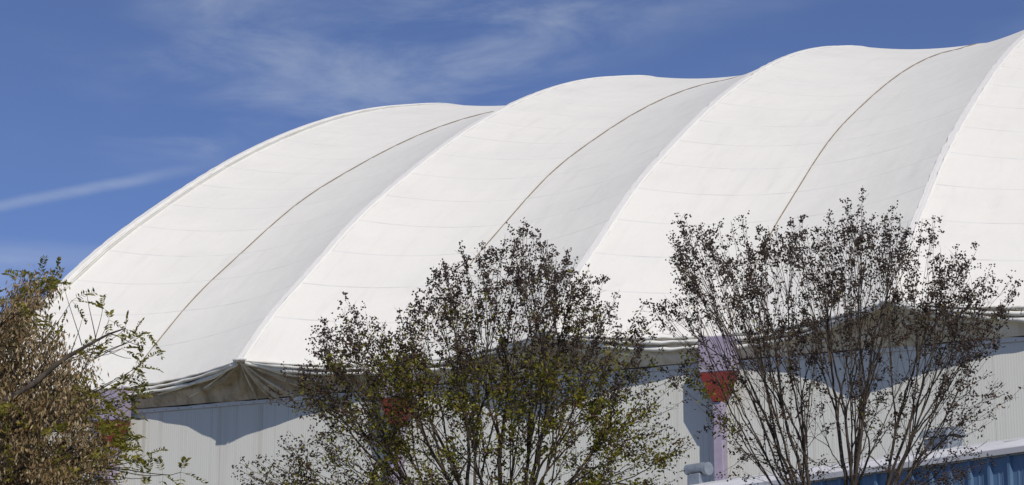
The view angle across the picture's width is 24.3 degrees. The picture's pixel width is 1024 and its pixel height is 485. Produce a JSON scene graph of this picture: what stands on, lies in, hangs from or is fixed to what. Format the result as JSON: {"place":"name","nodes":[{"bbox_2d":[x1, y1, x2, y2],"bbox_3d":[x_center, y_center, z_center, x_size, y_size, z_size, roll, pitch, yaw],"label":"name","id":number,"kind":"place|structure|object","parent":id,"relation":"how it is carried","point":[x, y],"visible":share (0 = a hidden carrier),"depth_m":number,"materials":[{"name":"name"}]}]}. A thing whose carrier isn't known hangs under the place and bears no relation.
{"place":"outdoors","nodes":[
{"label":"outdoors","id":0,"kind":"place"},
{"bbox_2d":[0,255,207,484],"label":"pod tree","id":1,"kind":"object","parent":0,"point":[22,460],"visible":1,"depth_m":14.35,"materials":[{"name":"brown plant"}]},
{"bbox_2d":[231,217,700,484],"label":"crape myrtle tree","id":2,"kind":"object","parent":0,"point":[395,441],"visible":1,"depth_m":19.89,"materials":[{"name":"green plant"}]},
{"bbox_2d":[0,0,1023,321],"label":"sky","id":3,"kind":"structure","parent":0,"point":[109,108],"materials":[{"name":"blue"}]},
{"bbox_2d":[1,30,1023,484],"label":"fabric dome building","id":4,"kind":"structure","parent":0,"point":[233,278],"depth_m":75.15,"materials":[{"name":"white fabric"}]},
{"bbox_2d":[683,462,712,484],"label":"roof duct","id":5,"kind":"object","parent":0,"point":[699,472],"visible":0.99,"depth_m":41.79,"materials":[{"name":"silver metal"}]},
{"bbox_2d":[644,186,1023,484],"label":"crape myrtle tree","id":6,"kind":"object","parent":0,"point":[764,252],"visible":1,"depth_m":20.48,"materials":[{"name":"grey plant"}]},
{"bbox_2d":[693,437,1023,484],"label":"metal shed","id":7,"kind":"structure","parent":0,"point":[1008,457],"depth_m":30.75,"materials":[{"name":"blue paint"}]},
{"bbox_2d":[919,426,965,450],"bbox_3d":[6.897,3.175,37.994,0.482,0.415,0.560,12,-18,-41],"label":"roof vent hood","id":8,"kind":"object","parent":7,"relation":"on","point":[948,431],"visible":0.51,"depth_m":37.85,"materials":[{"name":"white metal"}]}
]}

